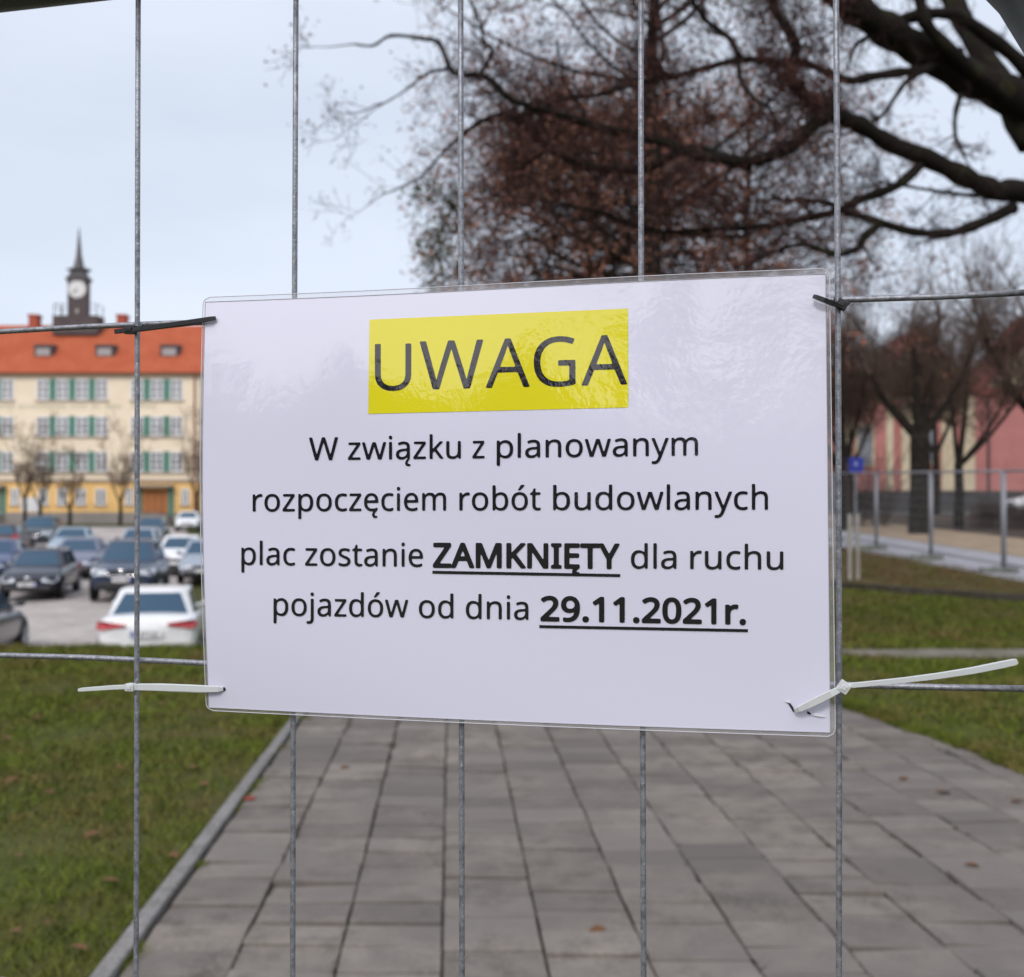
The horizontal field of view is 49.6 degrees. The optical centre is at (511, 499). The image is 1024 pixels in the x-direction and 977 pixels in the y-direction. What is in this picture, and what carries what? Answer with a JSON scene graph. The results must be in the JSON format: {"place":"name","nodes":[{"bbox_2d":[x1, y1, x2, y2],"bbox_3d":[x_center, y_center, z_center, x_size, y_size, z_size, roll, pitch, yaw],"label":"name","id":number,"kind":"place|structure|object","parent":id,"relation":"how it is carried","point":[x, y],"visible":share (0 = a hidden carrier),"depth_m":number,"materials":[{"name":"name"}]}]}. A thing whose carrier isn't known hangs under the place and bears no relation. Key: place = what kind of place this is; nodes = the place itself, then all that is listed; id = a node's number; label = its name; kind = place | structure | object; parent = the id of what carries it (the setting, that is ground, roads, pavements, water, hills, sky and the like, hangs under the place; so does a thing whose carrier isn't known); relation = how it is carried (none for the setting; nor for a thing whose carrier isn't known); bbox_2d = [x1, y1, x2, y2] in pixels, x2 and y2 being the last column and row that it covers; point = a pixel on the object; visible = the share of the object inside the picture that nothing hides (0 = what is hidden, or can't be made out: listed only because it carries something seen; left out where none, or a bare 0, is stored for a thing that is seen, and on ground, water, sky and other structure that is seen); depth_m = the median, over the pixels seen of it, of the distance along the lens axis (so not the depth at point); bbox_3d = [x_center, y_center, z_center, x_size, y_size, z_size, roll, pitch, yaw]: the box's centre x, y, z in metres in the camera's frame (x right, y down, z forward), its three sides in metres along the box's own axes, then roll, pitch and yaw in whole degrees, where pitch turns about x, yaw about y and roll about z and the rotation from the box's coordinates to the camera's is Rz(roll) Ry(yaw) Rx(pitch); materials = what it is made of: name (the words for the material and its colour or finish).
{"place":"outdoors","nodes":[
{"label":"outdoors","id":0,"kind":"place"},
{"bbox_2d":[0,641,289,976],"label":"grass","id":1,"kind":"structure","parent":0,"point":[66,667],"depth_m":6.97,"materials":[{"name":"green plant"}]},
{"bbox_2d":[0,511,1023,976],"bbox_3d":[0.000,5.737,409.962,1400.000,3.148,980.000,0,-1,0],"label":"ground","id":2,"kind":"structure","parent":0,"point":[62,843],"depth_m":5.98,"materials":[{"name":"green plant"}]},
{"bbox_2d":[21,497,38,511],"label":"notice board","id":3,"kind":"object","parent":2,"relation":"on","point":[32,505],"visible":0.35,"depth_m":94.97,"materials":[{"name":"white"}]},
{"bbox_2d":[0,410,67,523],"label":"bare tree","id":4,"kind":"object","parent":2,"relation":"on","point":[26,466],"visible":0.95,"depth_m":91.55,"materials":[{"name":"brown plant"}]},
{"bbox_2d":[7,424,63,515],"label":"bare tree","id":5,"kind":"object","parent":2,"relation":"on","point":[42,476],"visible":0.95,"depth_m":91.46,"materials":[{"name":"brown plant"}]},
{"bbox_2d":[0,526,192,646],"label":"car park","id":6,"kind":"structure","parent":2,"relation":"on","point":[72,616],"depth_m":30.48,"materials":[{"name":"grey asphalt"}]},
{"bbox_2d":[0,538,26,574],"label":"sedan car","id":7,"kind":"object","parent":6,"relation":"on","point":[10,548],"visible":0.35,"depth_m":39.77,"materials":[{"name":"blue paint"}]},
{"bbox_2d":[0,591,28,646],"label":"estate car","id":8,"kind":"object","parent":6,"relation":"on","point":[14,627],"visible":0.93,"depth_m":22.06,"materials":[{"name":"grey paint"}]},
{"bbox_2d":[0,524,35,547],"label":"estate car","id":9,"kind":"object","parent":6,"relation":"on","point":[19,531],"visible":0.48,"depth_m":53.66,"materials":[{"name":"grey paint"}]},
{"bbox_2d":[0,547,80,598],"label":"hatchback car","id":10,"kind":"object","parent":6,"relation":"on","point":[44,569],"visible":0.99,"depth_m":33.05,"materials":[{"name":"black paint"}]},
{"bbox_2d":[24,515,65,543],"bbox_3d":[-25.425,1.733,59.981,2.070,1.779,4.743,0,-1,-12],"label":"suv car","id":11,"kind":"object","parent":6,"relation":"on","point":[43,527],"visible":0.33,"depth_m":59.06,"materials":[{"name":"grey paint"}]},
{"bbox_2d":[46,527,98,546],"bbox_3d":[-20.516,1.987,51.987,1.960,1.470,4.625,0,-1,-12],"label":"sedan car","id":12,"kind":"object","parent":6,"relation":"on","point":[61,534],"visible":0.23,"depth_m":51.26,"materials":[{"name":"silver paint"}]},
{"bbox_2d":[58,537,106,571],"bbox_3d":[-16.085,2.129,41.485,1.960,1.470,4.625,0,-1,-12],"label":"sedan car","id":13,"kind":"object","parent":6,"relation":"on","point":[85,550],"visible":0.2,"depth_m":40.67,"materials":[{"name":"silver paint"}]},
{"bbox_2d":[89,538,169,600],"bbox_3d":[-11.633,2.085,33.976,2.070,1.779,4.743,0,-1,-12],"label":"suv car","id":14,"kind":"object","parent":6,"relation":"on","point":[112,570],"visible":0.84,"depth_m":32.59,"materials":[{"name":"blue paint"}]},
{"bbox_2d":[115,527,163,544],"bbox_3d":[-16.727,1.989,49.987,1.930,1.520,4.575,0,-1,-12],"label":"estate car","id":15,"kind":"object","parent":6,"relation":"on","point":[149,532],"visible":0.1,"depth_m":49.45,"materials":[{"name":"silver metal"}]},
{"bbox_2d":[96,585,205,646],"bbox_3d":[-6.978,2.394,21.871,1.960,1.470,4.625,0,-1,-13],"label":"sedan car","id":16,"kind":"object","parent":6,"relation":"on","point":[169,614],"visible":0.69,"depth_m":20.01,"materials":[{"name":"white paint"}]},
{"bbox_2d":[133,517,169,537],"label":"estate car","id":17,"kind":"object","parent":6,"relation":"on","point":[161,524],"visible":0.45,"depth_m":65.31,"materials":[{"name":"grey paint"}]},
{"bbox_2d":[162,535,199,568],"bbox_3d":[-12.797,2.099,42.985,1.890,1.490,4.275,0,-1,-12],"label":"hatchback car","id":18,"kind":"object","parent":6,"relation":"on","point":[172,545],"visible":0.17,"depth_m":42.11,"materials":[{"name":"white paint"}]},
{"bbox_2d":[174,511,201,530],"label":"hatchback car","id":19,"kind":"object","parent":6,"relation":"on","point":[187,519],"visible":0.98,"depth_m":80.60,"materials":[{"name":"white paint"}]},
{"bbox_2d":[177,538,203,583],"bbox_3d":[-10.843,2.131,39.485,1.930,1.520,4.575,0,-1,-12],"label":"estate car","id":20,"kind":"object","parent":6,"relation":"on","point":[189,564],"visible":0.46,"depth_m":37.68,"materials":[{"name":"silver metal"}]},
{"bbox_2d":[0,227,203,522],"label":"school building","id":21,"kind":"structure","parent":2,"relation":"on","point":[80,381],"depth_m":100.07,"materials":[{"name":"beige paint"}]},
{"bbox_2d":[1,451,12,471],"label":"window","id":22,"kind":"structure","parent":21,"relation":"in","point":[5,454],"depth_m":100.03,"materials":[{"name":"white glass"}]},
{"bbox_2d":[1,379,13,399],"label":"window","id":23,"kind":"structure","parent":21,"relation":"in","point":[7,385],"depth_m":100.07,"materials":[{"name":"white glass"}]},
{"bbox_2d":[1,416,13,435],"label":"window","id":24,"kind":"structure","parent":21,"relation":"in","point":[9,419],"depth_m":100.05,"materials":[{"name":"white glass"}]},
{"bbox_2d":[11,488,18,504],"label":"window","id":25,"kind":"structure","parent":21,"relation":"in","point":[14,491],"depth_m":99.90,"materials":[{"name":"white glass"}]},
{"bbox_2d":[36,416,48,435],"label":"window","id":26,"kind":"structure","parent":21,"relation":"in","point":[39,418],"depth_m":100.03,"materials":[{"name":"white glass"}]},
{"bbox_2d":[37,379,48,399],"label":"window","id":27,"kind":"structure","parent":21,"relation":"in","point":[42,384],"depth_m":100.07,"materials":[{"name":"white glass"}]},
{"bbox_2d":[56,416,67,435],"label":"window","id":28,"kind":"structure","parent":21,"relation":"in","point":[61,421],"depth_m":100.03,"materials":[{"name":"white glass"}]},
{"bbox_2d":[56,451,67,471],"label":"window","id":29,"kind":"structure","parent":21,"relation":"in","point":[60,463],"depth_m":100.03,"materials":[{"name":"white glass"}]},
{"bbox_2d":[57,488,66,504],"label":"window","id":30,"kind":"structure","parent":21,"relation":"in","point":[60,501],"depth_m":99.90,"materials":[{"name":"white glass"}]},
{"bbox_2d":[56,379,68,399],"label":"window","id":31,"kind":"structure","parent":21,"relation":"in","point":[62,385],"depth_m":100.07,"materials":[{"name":"white glass"}]},
{"bbox_2d":[75,488,85,504],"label":"window","id":32,"kind":"structure","parent":21,"relation":"in","point":[80,500],"depth_m":99.90,"materials":[{"name":"white glass"}]},
{"bbox_2d":[76,379,87,399],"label":"window","id":33,"kind":"structure","parent":21,"relation":"in","point":[81,384],"depth_m":100.10,"materials":[{"name":"white glass"}]},
{"bbox_2d":[76,416,87,435],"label":"window","id":34,"kind":"structure","parent":21,"relation":"in","point":[81,421],"depth_m":100.05,"materials":[{"name":"white glass"}]},
{"bbox_2d":[76,451,87,471],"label":"window","id":35,"kind":"structure","parent":21,"relation":"in","point":[83,465],"depth_m":100.00,"materials":[{"name":"white glass"}]},
{"bbox_2d":[95,488,105,504],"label":"window","id":36,"kind":"structure","parent":21,"relation":"in","point":[100,493],"depth_m":99.90,"materials":[{"name":"white glass"}]},
{"bbox_2d":[95,379,107,399],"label":"window","id":37,"kind":"structure","parent":21,"relation":"in","point":[101,387],"depth_m":100.07,"materials":[{"name":"white glass"}]},
{"bbox_2d":[95,416,107,435],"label":"window","id":38,"kind":"structure","parent":21,"relation":"in","point":[101,422],"depth_m":100.05,"materials":[{"name":"white glass"}]},
{"bbox_2d":[95,451,107,471],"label":"window","id":39,"kind":"structure","parent":21,"relation":"in","point":[99,455],"depth_m":100.00,"materials":[{"name":"white glass"}]},
{"bbox_2d":[125,488,132,504],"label":"window","id":40,"kind":"structure","parent":21,"relation":"in","point":[128,496],"depth_m":99.90,"materials":[{"name":"white glass"}]},
{"bbox_2d":[131,379,142,399],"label":"window","id":41,"kind":"structure","parent":21,"relation":"in","point":[132,380],"depth_m":100.10,"materials":[{"name":"white glass"}]},
{"bbox_2d":[142,489,167,513],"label":"door","id":42,"kind":"structure","parent":21,"relation":"in","point":[153,500],"depth_m":99.88,"materials":[{"name":"brown wood"}]},
{"bbox_2d":[150,416,162,435],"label":"window","id":43,"kind":"structure","parent":21,"relation":"in","point":[155,421],"depth_m":100.03,"materials":[{"name":"white glass"}]},
{"bbox_2d":[150,451,162,471],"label":"window","id":44,"kind":"structure","parent":21,"relation":"in","point":[156,459],"depth_m":100.00,"materials":[{"name":"white glass"}]},
{"bbox_2d":[151,379,162,399],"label":"window","id":45,"kind":"structure","parent":21,"relation":"in","point":[156,384],"depth_m":100.10,"materials":[{"name":"white glass"}]},
{"bbox_2d":[170,379,182,399],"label":"window","id":46,"kind":"structure","parent":21,"relation":"in","point":[176,385],"depth_m":100.07,"materials":[{"name":"white glass"}]},
{"bbox_2d":[170,416,182,435],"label":"window","id":47,"kind":"structure","parent":21,"relation":"in","point":[175,431],"depth_m":100.05,"materials":[{"name":"white glass"}]},
{"bbox_2d":[170,451,182,471],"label":"window","id":48,"kind":"structure","parent":21,"relation":"in","point":[174,467],"depth_m":100.00,"materials":[{"name":"white glass"}]},
{"bbox_2d":[181,488,188,504],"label":"window","id":49,"kind":"structure","parent":21,"relation":"in","point":[184,491],"depth_m":99.90,"materials":[{"name":"white glass"}]},
{"bbox_2d":[63,524,173,525],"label":"lawn strip","id":50,"kind":"object","parent":2,"relation":"on","point":[103,525],"visible":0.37,"depth_m":90.92,"materials":[{"name":"green plant"}]},
{"bbox_2d":[36,441,91,524],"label":"bare tree","id":51,"kind":"object","parent":50,"relation":"on","point":[68,485],"visible":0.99,"depth_m":91.51,"materials":[{"name":"brown plant"}]},
{"bbox_2d":[0,512,156,523],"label":"railing fence","id":52,"kind":"object","parent":50,"relation":"on","point":[75,517],"visible":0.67,"depth_m":93.47,"materials":[{"name":"grey metal"}]},
{"bbox_2d":[96,406,157,524],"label":"bare tree","id":53,"kind":"object","parent":50,"relation":"on","point":[122,478],"visible":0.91,"depth_m":91.53,"materials":[{"name":"brown plant"}]},
{"bbox_2d":[151,402,202,512],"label":"bare tree","id":54,"kind":"object","parent":2,"relation":"on","point":[186,461],"visible":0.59,"depth_m":91.57,"materials":[{"name":"brown plant"}]},
{"bbox_2d":[90,712,304,976],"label":"kerb edging","id":55,"kind":"object","parent":2,"relation":"on","point":[151,912],"visible":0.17,"depth_m":4.84,"materials":[{"name":"grey concrete"}]},
{"bbox_2d":[0,0,1023,976],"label":"wire fence panel","id":56,"kind":"object","parent":2,"relation":"on","point":[1011,12],"visible":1,"depth_m":0.56,"materials":[{"name":"grey metal"}]},
{"bbox_2d":[78,683,222,692],"bbox_3d":[-0.192,0.100,0.594,0.087,0.007,0.014,0,-1,17],"label":"cable tie","id":57,"kind":"object","parent":56,"relation":"attached to","point":[132,687],"visible":1,"depth_m":0.59,"materials":[{"name":"white plastic"}]},
{"bbox_2d":[114,316,215,333],"bbox_3d":[-0.185,-0.093,0.593,0.064,0.006,0.012,0,-1,24],"label":"cable tie","id":58,"kind":"object","parent":56,"relation":"attached to","point":[129,329],"visible":1,"depth_m":0.59,"materials":[{"name":"black plastic"}]},
{"bbox_2d":[200,268,835,736],"bbox_3d":[-0.007,0.001,0.548,0.321,0.219,0.008,0,-1,13],"label":"laminated notice","id":59,"kind":"object","parent":56,"relation":"attached to","point":[594,504],"visible":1,"depth_m":0.54,"materials":[{"name":"white paper"}]},
{"bbox_2d":[812,294,849,310],"bbox_3d":[0.150,-0.092,0.517,0.020,0.007,0.011,1,-1,-40],"label":"cable tie","id":60,"kind":"object","parent":56,"relation":"attached to","point":[841,304],"visible":1,"depth_m":0.51,"materials":[{"name":"black plastic"}]},
{"bbox_2d":[794,659,1017,711],"bbox_3d":[0.177,0.084,0.503,0.095,0.030,0.019,0,-1,24],"label":"cable tie","id":61,"kind":"object","parent":56,"relation":"attached to","point":[843,687],"visible":1,"depth_m":0.50,"materials":[{"name":"white plastic"}]},
{"bbox_2d":[370,0,834,308],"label":"brown leaved tree","id":62,"kind":"object","parent":2,"relation":"on","point":[573,243],"visible":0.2,"depth_m":25.76,"materials":[{"name":"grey plant"}]},
{"bbox_2d":[333,0,931,408],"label":"brown leaved tree","id":63,"kind":"object","parent":2,"relation":"on","point":[620,255],"visible":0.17,"depth_m":24.86,"materials":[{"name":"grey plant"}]},
{"bbox_2d":[263,0,1023,308],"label":"tree","id":64,"kind":"object","parent":2,"relation":"on","point":[981,73],"visible":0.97,"depth_m":9.49,"materials":[{"name":"brown plant"}]},
{"bbox_2d":[561,1,997,398],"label":"brown leaved tree","id":65,"kind":"object","parent":2,"relation":"on","point":[748,179],"visible":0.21,"depth_m":29.95,"materials":[{"name":"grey plant"}]},
{"bbox_2d":[827,313,908,513],"bbox_3d":[18.232,-4.581,60.544,8.838,11.333,5.681,0,-1,0],"label":"bare tree","id":66,"kind":"object","parent":2,"relation":"on","point":[865,436],"visible":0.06,"depth_m":60.01,"materials":[{"name":"brown plant"}]},
{"bbox_2d":[827,319,1023,510],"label":"gabled building","id":67,"kind":"structure","parent":2,"relation":"on","point":[1002,448],"depth_m":80.02,"materials":[{"name":"pink plaster"},{"name":"cream plaster"},{"name":"dark stone"}]},
{"bbox_2d":[855,424,874,466],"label":"window","id":68,"kind":"structure","parent":67,"relation":"in","point":[868,445],"depth_m":79.92,"materials":[{"name":"grey glass"}]},
{"bbox_2d":[828,516,1023,556],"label":"gravel strip","id":69,"kind":"object","parent":2,"relation":"on","point":[978,543],"visible":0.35,"depth_m":33.24,"materials":[{"name":"beige gravel"}]},
{"bbox_2d":[788,272,908,530],"bbox_3d":[10.866,-3.570,38.781,6.671,9.925,5.166,0,-1,0],"label":"bare tree","id":70,"kind":"object","parent":69,"relation":"on","point":[853,430],"visible":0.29,"depth_m":38.49,"materials":[{"name":"brown plant"}]},
{"bbox_2d":[828,430,952,525],"bbox_3d":[13.141,-1.089,42.899,7.746,4.225,5.625,0,-1,-28],"label":"bare hedge","id":71,"kind":"object","parent":69,"relation":"on","point":[869,500],"visible":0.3,"depth_m":42.26,"materials":[{"name":"brown plant"}]},
{"bbox_2d":[802,200,1015,533],"bbox_3d":[12.819,-4.099,37.646,4.517,11.095,8.852,1,-1,-41],"label":"bare tree","id":72,"kind":"object","parent":69,"relation":"on","point":[919,429],"visible":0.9,"depth_m":36.13,"materials":[{"name":"brown plant"}]},
{"bbox_2d":[833,254,1019,513],"bbox_3d":[20.665,-5.687,56.479,9.864,13.523,6.132,0,-1,0],"label":"bare tree","id":73,"kind":"object","parent":69,"relation":"on","point":[935,448],"visible":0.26,"depth_m":55.95,"materials":[{"name":"brown plant"}]},
{"bbox_2d":[888,274,1023,528],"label":"bare tree","id":74,"kind":"object","parent":69,"relation":"on","point":[961,460],"visible":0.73,"depth_m":39.49,"materials":[{"name":"brown plant"}]},
{"bbox_2d":[828,514,1023,538],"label":"planting bed","id":75,"kind":"object","parent":2,"relation":"on","point":[943,522],"visible":0.32,"depth_m":43.19,"materials":[{"name":"brown soil"}]},
{"bbox_2d":[818,221,929,512],"bbox_3d":[15.474,-5.961,51.802,7.551,14.170,6.467,0,-1,-26],"label":"bare tree","id":76,"kind":"object","parent":75,"relation":"on","point":[844,413],"visible":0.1,"depth_m":52.00,"materials":[{"name":"brown plant"}]},
{"bbox_2d":[894,202,1023,411],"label":"bare tree","id":77,"kind":"object","parent":75,"relation":"on","point":[993,336],"visible":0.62,"depth_m":42.75,"materials":[{"name":"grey plant"}]},
{"bbox_2d":[966,495,1023,528],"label":"bare hedge","id":78,"kind":"object","parent":75,"relation":"on","point":[992,517],"visible":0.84,"depth_m":39.31,"materials":[{"name":"brown plant"}]},
{"bbox_2d":[829,587,1023,760],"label":"grass","id":79,"kind":"structure","parent":2,"relation":"on","point":[943,636],"depth_m":11.85,"materials":[{"name":"green plant"}]},
{"bbox_2d":[829,547,1023,594],"bbox_3d":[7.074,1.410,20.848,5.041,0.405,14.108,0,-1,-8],"label":"worn verge","id":80,"kind":"structure","parent":2,"relation":"on","point":[949,583],"depth_m":20.34,"materials":[{"name":"brown plant"}]},
{"bbox_2d":[833,514,835,578],"bbox_3d":[5.820,0.902,19.992,0.066,1.300,0.066,0,-1,-22],"label":"tree stake","id":81,"kind":"object","parent":80,"relation":"on","point":[834,532],"visible":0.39,"depth_m":19.96,"materials":[{"name":"beige wood"}]},
{"bbox_2d":[848,514,851,580],"bbox_3d":[6.020,0.900,19.772,0.066,1.300,0.066,0,-1,-22],"label":"tree stake","id":82,"kind":"object","parent":80,"relation":"on","point":[849,546],"visible":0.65,"depth_m":19.74,"materials":[{"name":"beige wood"}]},
{"bbox_2d":[828,439,884,578],"bbox_3d":[6.050,0.210,19.791,1.144,2.681,0.762,0,-1,18],"label":"young tree","id":83,"kind":"object","parent":80,"relation":"on","point":[848,484],"visible":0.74,"depth_m":19.87,"materials":[{"name":"brown plant"}]},
{"bbox_2d":[856,514,859,579],"bbox_3d":[6.220,0.902,19.952,0.066,1.300,0.066,0,-1,-22],"label":"tree stake","id":84,"kind":"object","parent":80,"relation":"on","point":[857,546],"visible":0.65,"depth_m":19.92,"materials":[{"name":"beige wood"}]},
{"bbox_2d":[829,581,1023,601],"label":"kerb","id":85,"kind":"structure","parent":2,"relation":"on","point":[969,594],"depth_m":17.30,"materials":[{"name":"grey concrete"}]},
{"bbox_2d":[830,643,1023,761],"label":"lawn edge","id":86,"kind":"object","parent":2,"relation":"on","point":[930,718],"visible":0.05,"depth_m":8.78,"materials":[{"name":"plant"}]},
{"bbox_2d":[830,688,1023,774],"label":"grass","id":87,"kind":"structure","parent":86,"relation":"on","point":[994,755],"depth_m":7.69,"materials":[{"name":"green plant"}]},
{"bbox_2d":[0,0,1023,362],"label":"sky","id":88,"kind":"structure","parent":0,"point":[216,142],"materials":[{"name":"white"}]},
{"bbox_2d":[117,703,1023,976],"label":"path","id":89,"kind":"structure","parent":0,"point":[766,914],"depth_m":5.02,"materials":[{"name":"concrete"}]},
{"bbox_2d":[118,712,313,974],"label":"grass","id":90,"kind":"structure","parent":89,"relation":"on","point":[197,866],"depth_m":4.98,"materials":[{"name":"green plant"}]},
{"bbox_2d":[222,717,1016,976],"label":"joint moss","id":91,"kind":"object","parent":89,"relation":"on","point":[442,913],"visible":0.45,"depth_m":5.24,"materials":[{"name":"plant"}]},
{"bbox_2d":[829,529,1023,580],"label":"pavement","id":92,"kind":"structure","parent":0,"point":[968,564],"depth_m":26.69,"materials":[{"name":"concrete"}]},
{"bbox_2d":[833,472,875,544],"bbox_3d":[9.240,0.252,29.999,0.054,2.106,3.473,0,-1,-1],"label":"fence panel","id":93,"kind":"object","parent":92,"relation":"on","point":[874,495],"visible":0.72,"depth_m":29.00,"materials":[{"name":"grey metal"}]},
{"bbox_2d":[848,458,863,537],"bbox_3d":[10.385,-0.045,33.531,0.470,2.462,0.084,0,-1,0],"label":"road sign","id":94,"kind":"object","parent":92,"relation":"on","point":[854,462],"visible":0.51,"depth_m":33.50,"materials":[{"name":"blue metal"}]},
{"bbox_2d":[860,545,887,549],"bbox_3d":[9.175,1.213,28.239,0.716,0.150,0.256,0,-1,0],"label":"fence foot","id":95,"kind":"object","parent":92,"relation":"on","point":[875,547],"visible":0.73,"depth_m":28.13},
{"bbox_2d":[876,471,929,553],"bbox_3d":[9.310,0.321,26.498,0.054,2.106,3.473,0,-1,-1],"label":"fence panel","id":96,"kind":"object","parent":92,"relation":"on","point":[877,511],"visible":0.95,"depth_m":26.65,"materials":[{"name":"grey metal"}]},
{"bbox_2d":[909,554,943,559],"bbox_3d":[9.245,1.282,24.738,0.716,0.150,0.256,0,-1,0],"label":"fence foot","id":97,"kind":"object","parent":92,"relation":"on","point":[928,557],"visible":0.81,"depth_m":24.63},
{"bbox_2d":[930,470,1002,565],"bbox_3d":[9.380,0.389,22.997,0.054,2.106,3.473,0,-1,-1],"label":"fence panel","id":98,"kind":"object","parent":92,"relation":"on","point":[932,512],"visible":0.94,"depth_m":23.00,"materials":[{"name":"grey metal"}]},
{"bbox_2d":[978,566,1019,573],"bbox_3d":[9.315,1.350,21.237,0.716,0.150,0.256,0,-1,0],"label":"fence foot","id":99,"kind":"object","parent":92,"relation":"on","point":[997,569],"visible":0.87,"depth_m":21.13},
{"bbox_2d":[1003,469,1023,568],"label":"fence panel","id":100,"kind":"object","parent":92,"relation":"on","point":[1005,564],"visible":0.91,"depth_m":21.18,"materials":[{"name":"grey metal"}]},
{"bbox_2d":[832,649,1023,657],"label":"cross path","id":101,"kind":"structure","parent":0,"point":[941,653],"depth_m":11.59,"materials":[{"name":"grey concrete"}]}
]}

